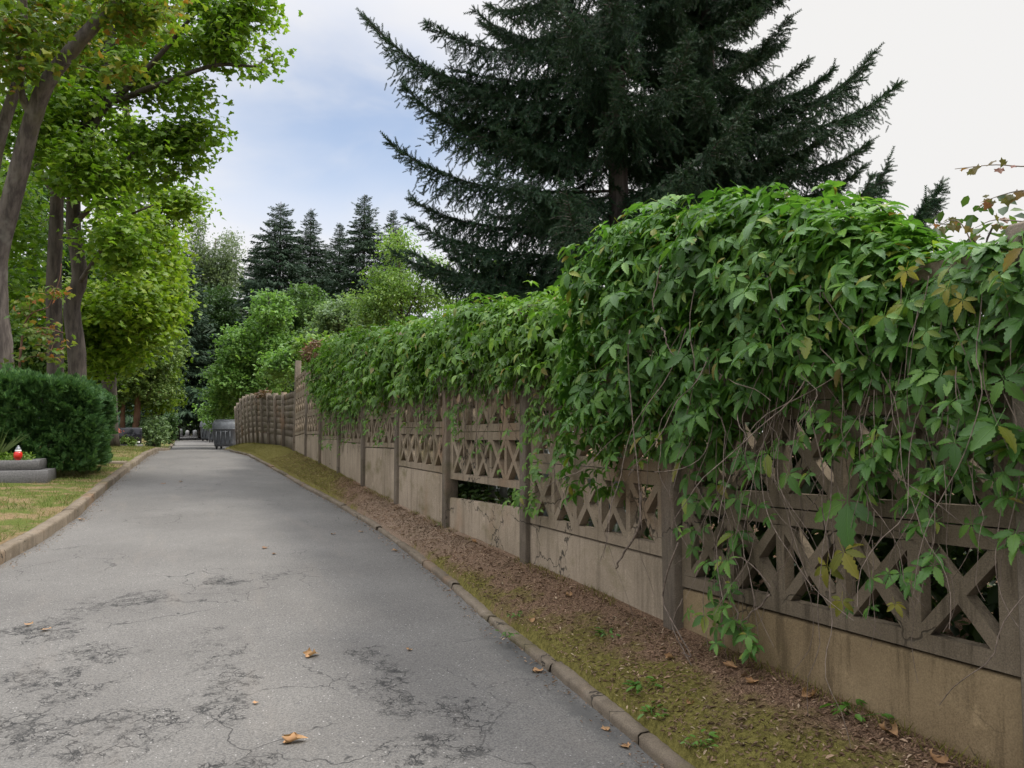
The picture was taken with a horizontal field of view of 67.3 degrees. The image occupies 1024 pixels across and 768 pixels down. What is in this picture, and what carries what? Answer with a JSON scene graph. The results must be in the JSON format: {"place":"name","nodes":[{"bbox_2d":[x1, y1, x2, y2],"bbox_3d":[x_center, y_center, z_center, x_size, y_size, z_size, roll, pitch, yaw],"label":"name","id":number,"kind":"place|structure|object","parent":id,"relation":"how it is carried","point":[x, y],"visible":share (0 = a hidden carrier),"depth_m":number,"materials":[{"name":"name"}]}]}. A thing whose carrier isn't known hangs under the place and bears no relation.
{"place":"outdoors","nodes":[
{"label":"outdoors","id":0,"kind":"place"},
{"bbox_2d":[0,445,164,541],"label":"grass","id":1,"kind":"structure","parent":0,"point":[145,448],"depth_m":11.05,"materials":[{"name":"green plant"}]},
{"bbox_2d":[99,332,189,427],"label":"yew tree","id":2,"kind":"object","parent":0,"point":[153,382],"visible":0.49,"depth_m":41.57,"materials":[{"name":"green plant"}]},
{"bbox_2d":[0,435,661,767],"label":"road","id":3,"kind":"structure","parent":0,"point":[189,620],"depth_m":4.45,"materials":[{"name":"grey asphalt"}]},
{"bbox_2d":[160,411,181,444],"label":"shrub","id":4,"kind":"object","parent":3,"relation":"on","point":[173,420],"visible":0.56,"depth_m":51.79,"materials":[{"name":"green plant"}]},
{"bbox_2d":[199,421,207,440],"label":"waste container","id":5,"kind":"object","parent":3,"relation":"on","point":[204,433],"visible":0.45,"depth_m":62.76,"materials":[{"name":"metal"}]},
{"bbox_2d":[207,423,213,441],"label":"waste container","id":6,"kind":"object","parent":3,"relation":"on","point":[210,437],"visible":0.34,"depth_m":58.23,"materials":[{"name":"metal"}]},
{"bbox_2d":[212,419,235,448],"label":"waste container","id":7,"kind":"object","parent":3,"relation":"on","point":[223,432],"visible":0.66,"depth_m":43.81,"materials":[{"name":"metal"}]},
{"bbox_2d":[282,732,307,742],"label":"fallen leaf","id":8,"kind":"object","parent":3,"relation":"on","point":[291,737],"visible":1,"depth_m":3.23,"materials":[{"name":"plant"}]},
{"bbox_2d":[303,647,315,656],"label":"fallen leaf","id":9,"kind":"object","parent":3,"relation":"on","point":[308,652],"visible":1,"depth_m":4.34,"materials":[{"name":"plant"}]},
{"bbox_2d":[4,452,663,767],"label":"gutter debris","id":10,"kind":"object","parent":3,"relation":"on","point":[425,573],"visible":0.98,"depth_m":5.99,"materials":[{"name":"brown plant"}]},
{"bbox_2d":[0,437,996,767],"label":"ground","id":11,"kind":"structure","parent":0,"point":[652,725],"depth_m":3.96,"materials":[{"name":"soil"}]},
{"bbox_2d":[0,127,49,290],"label":"broadleaf tree","id":12,"kind":"object","parent":11,"relation":"on","point":[28,192],"visible":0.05,"depth_m":33.84,"materials":[{"name":"green plant"}]},
{"bbox_2d":[0,458,56,482],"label":"grave","id":13,"kind":"object","parent":11,"relation":"on","point":[33,470],"visible":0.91,"depth_m":11.95,"materials":[{"name":"grey stone"}]},
{"bbox_2d":[0,425,30,457],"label":"yucca","id":14,"kind":"object","parent":13,"relation":"on","point":[10,445],"visible":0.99,"depth_m":12.25,"materials":[{"name":"green plant"}]},
{"bbox_2d":[0,451,35,459],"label":"stonecrop","id":15,"kind":"object","parent":13,"relation":"on","point":[11,457],"visible":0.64,"depth_m":12.19,"materials":[{"name":"green plant"}]},
{"bbox_2d":[13,445,22,459],"bbox_3d":[-7.712,1.074,12.008,0.124,0.230,0.124,2,-4,-23],"label":"grave lantern","id":16,"kind":"object","parent":13,"relation":"on","point":[18,455],"visible":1,"depth_m":11.97,"materials":[{"name":"red glass"}]},
{"bbox_2d":[10,306,67,374],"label":"leafy shrub","id":17,"kind":"object","parent":11,"relation":"on","point":[39,365],"visible":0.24,"depth_m":26.34,"materials":[{"name":"green plant"}]},
{"bbox_2d":[0,264,77,367],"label":"maple sapling","id":18,"kind":"object","parent":11,"relation":"on","point":[33,338],"visible":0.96,"depth_m":14.99,"materials":[{"name":"green plant"}]},
{"bbox_2d":[7,134,105,380],"bbox_3d":[-24.777,-4.745,39.822,7.506,16.097,7.940,4,-5,-45],"label":"broadleaf tree","id":19,"kind":"object","parent":11,"relation":"on","point":[64,259],"visible":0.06,"depth_m":39.69,"materials":[{"name":"green plant"}]},
{"bbox_2d":[0,363,120,471],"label":"hedge","id":20,"kind":"object","parent":11,"relation":"on","point":[76,415],"visible":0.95,"depth_m":12.95,"materials":[{"name":"green plant"}]},
{"bbox_2d":[0,443,173,564],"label":"kerb","id":21,"kind":"structure","parent":11,"relation":"on","point":[31,538],"depth_m":8.95,"materials":[{"name":"concrete"}]},
{"bbox_2d":[64,218,125,385],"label":"broadleaf tree","id":22,"kind":"object","parent":11,"relation":"on","point":[99,381],"depth_m":42.41,"materials":[{"name":"green plant"}]},
{"bbox_2d":[0,0,191,447],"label":"maple tree","id":23,"kind":"object","parent":11,"relation":"on","point":[66,102],"visible":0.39,"depth_m":20.84,"materials":[{"name":"green plant"}]},
{"bbox_2d":[0,0,207,451],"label":"maple tree","id":24,"kind":"object","parent":11,"relation":"on","point":[23,23],"visible":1,"depth_m":15.35,"materials":[{"name":"green plant"}]},
{"bbox_2d":[107,461,127,463],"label":"stone slab","id":25,"kind":"structure","parent":11,"relation":"on","point":[119,462],"depth_m":16.20,"materials":[{"name":"stone"}]},
{"bbox_2d":[120,435,138,445],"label":"shrub","id":26,"kind":"object","parent":11,"relation":"on","point":[133,441],"visible":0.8,"depth_m":37.64,"materials":[{"name":"green plant"}]},
{"bbox_2d":[36,103,224,446],"bbox_3d":[-12.360,-5.189,25.543,5.483,14.602,7.326,2,-4,-23],"label":"maple tree","id":27,"kind":"object","parent":11,"relation":"on","point":[122,321],"visible":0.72,"depth_m":24.23,"materials":[{"name":"green plant"}]},
{"bbox_2d":[119,428,142,446],"bbox_3d":[-18.880,2.702,37.988,1.170,1.080,0.500,2,-4,-23],"label":"headstone","id":28,"kind":"object","parent":11,"relation":"on","point":[134,433],"visible":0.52,"depth_m":37.94,"materials":[{"name":"grey stone"}]},
{"bbox_2d":[133,414,173,447],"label":"shrub","id":29,"kind":"object","parent":11,"relation":"on","point":[155,431],"visible":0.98,"depth_m":41.72,"materials":[{"name":"green plant"}]},
{"bbox_2d":[28,0,302,378],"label":"maple tree","id":30,"kind":"object","parent":11,"relation":"on","point":[220,32],"visible":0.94,"depth_m":19.56,"materials":[{"name":"green plant"}]},
{"bbox_2d":[129,232,204,446],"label":"lime tree","id":31,"kind":"object","parent":11,"relation":"on","point":[167,406],"visible":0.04,"depth_m":44.76,"materials":[{"name":"green plant"}]},
{"bbox_2d":[118,247,227,439],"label":"spruce tree","id":32,"kind":"object","parent":11,"relation":"on","point":[186,413],"visible":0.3,"depth_m":69.57,"materials":[{"name":"green plant"}]},
{"bbox_2d":[119,303,260,434],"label":"woods","id":33,"kind":"object","parent":11,"relation":"on","point":[189,430],"visible":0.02,"depth_m":95.10,"materials":[{"name":"green plant"}]},
{"bbox_2d":[192,430,197,436],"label":"gravestone","id":34,"kind":"object","parent":11,"relation":"on","point":[194,433],"visible":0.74,"depth_m":89.89,"materials":[{"name":"grey stone"}]},
{"bbox_2d":[187,398,235,432],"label":"leafy shrub","id":35,"kind":"object","parent":11,"relation":"on","point":[207,421],"visible":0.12,"depth_m":51.58,"materials":[{"name":"green plant"}]},
{"bbox_2d":[181,215,251,311],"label":"weeping birch","id":36,"kind":"object","parent":11,"relation":"on","point":[224,272],"visible":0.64,"depth_m":82.75,"materials":[{"name":"green plant"}]},
{"bbox_2d":[183,282,254,437],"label":"broadleaf tree","id":37,"kind":"object","parent":11,"relation":"on","point":[224,313],"visible":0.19,"depth_m":74.40,"materials":[{"name":"green plant"}]},
{"bbox_2d":[233,244,262,328],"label":"spruce tree","id":38,"kind":"object","parent":11,"relation":"on","point":[252,272],"visible":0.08,"depth_m":86.66,"materials":[{"name":"green plant"}]},
{"bbox_2d":[192,288,305,432],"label":"locust tree","id":39,"kind":"object","parent":11,"relation":"on","point":[234,371],"visible":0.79,"depth_m":45.15,"materials":[{"name":"green plant"}]},
{"bbox_2d":[175,204,325,434],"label":"spruce tree","id":40,"kind":"object","parent":11,"relation":"on","point":[278,260],"visible":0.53,"depth_m":74.20,"materials":[{"name":"green plant"}]},
{"bbox_2d":[234,392,293,449],"bbox_3d":[-9.756,1.608,29.142,0.351,2.692,21.963,2,-4,-23],"label":"slab fence","id":41,"kind":"object","parent":11,"relation":"on","point":[254,417],"visible":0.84,"depth_m":25.20,"materials":[{"name":"concrete"}]},
{"bbox_2d":[253,387,272,399],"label":"withered creeper","id":42,"kind":"object","parent":41,"relation":"attached to","point":[262,393],"visible":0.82,"depth_m":25.20,"materials":[{"name":"brown plant"}]},
{"bbox_2d":[252,342,305,387],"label":"leafy shrub","id":43,"kind":"object","parent":11,"relation":"on","point":[282,364],"visible":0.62,"depth_m":35.37,"materials":[{"name":"green plant"}]},
{"bbox_2d":[275,281,336,368],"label":"broadleaf tree","id":44,"kind":"object","parent":11,"relation":"on","point":[310,299],"visible":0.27,"depth_m":60.93,"materials":[{"name":"green plant"}]},
{"bbox_2d":[280,209,337,417],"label":"spruce tree","id":45,"kind":"object","parent":11,"relation":"on","point":[310,240],"visible":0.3,"depth_m":78.95,"materials":[{"name":"green plant"}]},
{"bbox_2d":[284,327,348,439],"bbox_3d":[-6.568,0.044,25.966,2.141,3.954,3.029,2,-4,-23],"label":"leafy shrub","id":46,"kind":"object","parent":11,"relation":"on","point":[298,345],"visible":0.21,"depth_m":25.63,"materials":[{"name":"green plant"}]},
{"bbox_2d":[311,244,335,297],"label":"spruce tree","id":47,"kind":"object","parent":11,"relation":"on","point":[325,246],"visible":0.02,"depth_m":93.04,"materials":[{"name":"green plant"}]},
{"bbox_2d":[296,290,374,337],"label":"willow shrub","id":48,"kind":"object","parent":11,"relation":"on","point":[328,316],"visible":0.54,"depth_m":44.91,"materials":[{"name":"green plant"}]},
{"bbox_2d":[319,224,361,301],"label":"spruce tree","id":49,"kind":"object","parent":11,"relation":"on","point":[335,244],"visible":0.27,"depth_m":84.78,"materials":[{"name":"green plant"}]},
{"bbox_2d":[320,194,420,325],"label":"spruce tree","id":50,"kind":"object","parent":11,"relation":"on","point":[364,232],"visible":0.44,"depth_m":76.47,"materials":[{"name":"green plant"}]},
{"bbox_2d":[341,220,459,336],"bbox_3d":[-4.341,-2.061,31.045,4.951,8.826,4.216,2,-4,-23],"label":"birch tree","id":51,"kind":"object","parent":11,"relation":"on","point":[389,294],"visible":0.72,"depth_m":30.57,"materials":[{"name":"green plant"}]},
{"bbox_2d":[376,210,433,319],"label":"spruce tree","id":52,"kind":"object","parent":11,"relation":"on","point":[393,214],"visible":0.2,"depth_m":80.95,"materials":[{"name":"green plant"}]},
{"bbox_2d":[224,449,695,767],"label":"kerb","id":53,"kind":"structure","parent":11,"relation":"on","point":[656,749],"depth_m":4.22,"materials":[{"name":"concrete"}]},
{"bbox_2d":[496,630,517,637],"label":"weed","id":54,"kind":"object","parent":53,"relation":"on","point":[512,634],"visible":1,"depth_m":4.65,"materials":[{"name":"green plant"}]},
{"bbox_2d":[439,247,532,312],"bbox_3d":[-0.275,-0.549,15.436,2.336,4.350,1.883,-2,-4,28],"label":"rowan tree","id":55,"kind":"object","parent":11,"relation":"on","point":[444,303],"visible":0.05,"depth_m":15.45,"materials":[{"name":"green plant"}]},
{"bbox_2d":[410,394,592,501],"bbox_3d":[-0.138,0.395,10.396,2.700,2.615,3.623,2,-4,-23],"label":"shrub","id":56,"kind":"object","parent":11,"relation":"on","point":[480,485],"visible":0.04,"depth_m":9.59,"materials":[{"name":"green plant"}]},
{"bbox_2d":[507,611,522,617],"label":"weed","id":57,"kind":"object","parent":11,"relation":"on","point":[515,615],"visible":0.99,"depth_m":4.94,"materials":[{"name":"green plant"}]},
{"bbox_2d":[488,449,625,532],"bbox_3d":[0.350,1.075,7.978,0.060,0.914,3.300,2,-4,-23],"label":"shrub","id":58,"kind":"object","parent":11,"relation":"on","point":[502,491],"visible":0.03,"depth_m":8.85,"materials":[{"name":"green plant"}]},
{"bbox_2d":[355,0,808,456],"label":"spruce tree","id":59,"kind":"object","parent":11,"relation":"on","point":[535,135],"visible":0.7,"depth_m":11.98,"materials":[{"name":"green plant"}]},
{"bbox_2d":[226,442,997,767],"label":"moss","id":60,"kind":"object","parent":11,"relation":"on","point":[632,620],"visible":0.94,"depth_m":3.84,"materials":[{"name":"green plant"}]},
{"bbox_2d":[595,627,620,637],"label":"weed","id":61,"kind":"object","parent":60,"relation":"on","point":[602,632],"visible":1,"depth_m":4.34,"materials":[{"name":"green plant"}]},
{"bbox_2d":[268,453,977,767],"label":"leaf litter","id":62,"kind":"object","parent":11,"relation":"on","point":[859,729],"visible":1,"depth_m":3.79,"materials":[{"name":"brown plant"}]},
{"bbox_2d":[664,653,673,657],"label":"fallen leaf","id":63,"kind":"object","parent":62,"relation":"on","point":[667,655],"visible":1,"depth_m":3.86,"materials":[{"name":"brown plant"}]},
{"bbox_2d":[723,660,736,666],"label":"fallen leaf","id":64,"kind":"object","parent":62,"relation":"on","point":[729,663],"visible":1,"depth_m":3.61,"materials":[{"name":"brown plant"}]},
{"bbox_2d":[745,677,758,682],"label":"fallen leaf","id":65,"kind":"object","parent":62,"relation":"on","point":[750,680],"visible":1,"depth_m":3.43,"materials":[{"name":"brown plant"}]},
{"bbox_2d":[879,721,897,735],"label":"fallen leaf","id":66,"kind":"object","parent":62,"relation":"on","point":[894,730],"visible":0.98,"depth_m":2.87,"materials":[{"name":"brown plant"}]},
{"bbox_2d":[445,286,817,489],"bbox_3d":[1.169,0.272,7.355,2.986,2.386,5.073,2,-4,-23],"label":"shrub","id":67,"kind":"object","parent":11,"relation":"on","point":[589,451],"depth_m":7.70,"materials":[{"name":"green plant"}]},
{"bbox_2d":[622,676,662,693],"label":"weed","id":68,"kind":"object","parent":11,"relation":"on","point":[639,686],"visible":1,"depth_m":3.63,"materials":[{"name":"green plant"}]},
{"bbox_2d":[637,701,668,719],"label":"weed","id":69,"kind":"object","parent":11,"relation":"on","point":[643,709],"visible":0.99,"depth_m":3.42,"materials":[{"name":"green plant"}]},
{"bbox_2d":[293,221,1023,767],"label":"lattice fence","id":70,"kind":"object","parent":11,"relation":"on","point":[981,711],"visible":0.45,"depth_m":3.55,"materials":[{"name":"concrete"}]},
{"bbox_2d":[299,338,325,368],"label":"withered creeper","id":71,"kind":"object","parent":70,"relation":"attached to","point":[308,352],"visible":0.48,"depth_m":15.54,"materials":[{"name":"brown plant"}]},
{"bbox_2d":[301,315,445,458],"bbox_3d":[-2.463,0.057,12.316,1.091,2.259,8.629,2,-4,-23],"label":"creeper","id":72,"kind":"object","parent":70,"relation":"attached to","point":[369,368],"visible":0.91,"depth_m":11.10,"materials":[{"name":"green plant"}]},
{"bbox_2d":[393,280,638,518],"bbox_3d":[-0.105,0.072,6.916,1.153,2.036,4.746,2,-4,-23],"label":"creeper","id":73,"kind":"object","parent":70,"relation":"attached to","point":[471,338],"visible":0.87,"depth_m":6.35,"materials":[{"name":"green plant"}]},
{"bbox_2d":[546,177,953,711],"bbox_3d":[1.034,0.117,3.920,1.228,2.528,2.918,2,-4,-23],"label":"creeper","id":74,"kind":"object","parent":70,"relation":"attached to","point":[712,246],"visible":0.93,"depth_m":3.71,"materials":[{"name":"green plant"}]},
{"bbox_2d":[533,157,1023,746],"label":"creeper","id":75,"kind":"object","parent":70,"relation":"attached to","point":[943,365],"visible":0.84,"depth_m":2.75,"materials":[{"name":"green plant"}]},
{"bbox_2d":[326,439,995,642],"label":"undergrowth","id":76,"kind":"object","parent":11,"relation":"on","point":[881,607],"visible":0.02,"depth_m":4.98,"materials":[{"name":"green plant"}]},
{"bbox_2d":[680,729,718,747],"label":"weed","id":77,"kind":"object","parent":11,"relation":"on","point":[710,733],"visible":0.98,"depth_m":3.09,"materials":[{"name":"green plant"}]},
{"bbox_2d":[586,0,907,306],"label":"spruce tree","id":78,"kind":"object","parent":11,"relation":"on","point":[764,133],"visible":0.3,"depth_m":12.55,"materials":[{"name":"green plant"}]},
{"bbox_2d":[801,686,816,696],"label":"fallen leaf","id":79,"kind":"object","parent":11,"relation":"on","point":[804,694],"visible":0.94,"depth_m":3.24,"materials":[{"name":"brown plant"}]},
{"bbox_2d":[614,195,1023,635],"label":"shrub","id":80,"kind":"object","parent":11,"relation":"on","point":[883,546],"visible":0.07,"depth_m":3.92,"materials":[{"name":"green plant"}]},
{"bbox_2d":[820,699,893,721],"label":"weed","id":81,"kind":"object","parent":11,"relation":"on","point":[857,716],"visible":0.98,"depth_m":3.04,"materials":[{"name":"green plant"}]},
{"bbox_2d":[850,145,896,220],"bbox_3d":[3.691,-0.671,8.946,1.718,4.367,0.911,2,-4,-23],"label":"young spruce","id":82,"kind":"object","parent":11,"relation":"on","point":[871,190],"visible":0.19,"depth_m":9.00,"materials":[{"name":"green plant"}]},
{"bbox_2d":[811,322,998,643],"bbox_3d":[3.177,0.338,2.525,2.697,2.182,3.813,2,-4,-23],"label":"shrub","id":83,"kind":"object","parent":11,"relation":"on","point":[991,604],"visible":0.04,"depth_m":3.24,"materials":[{"name":"green plant"}]},
{"bbox_2d":[905,176,950,234],"bbox_3d":[4.184,-0.415,8.339,1.404,3.829,0.686,2,-4,-23],"label":"young spruce","id":84,"kind":"object","parent":11,"relation":"on","point":[930,204],"visible":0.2,"depth_m":8.39,"materials":[{"name":"green plant"}]},
{"bbox_2d":[930,748,948,762],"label":"fallen leaf","id":85,"kind":"object","parent":11,"relation":"on","point":[942,759],"visible":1,"depth_m":2.66,"materials":[{"name":"brown plant"}]},
{"bbox_2d":[1,0,1023,431],"label":"sky","id":86,"kind":"structure","parent":0,"point":[311,140],"materials":[{"name":"white"}]}
]}

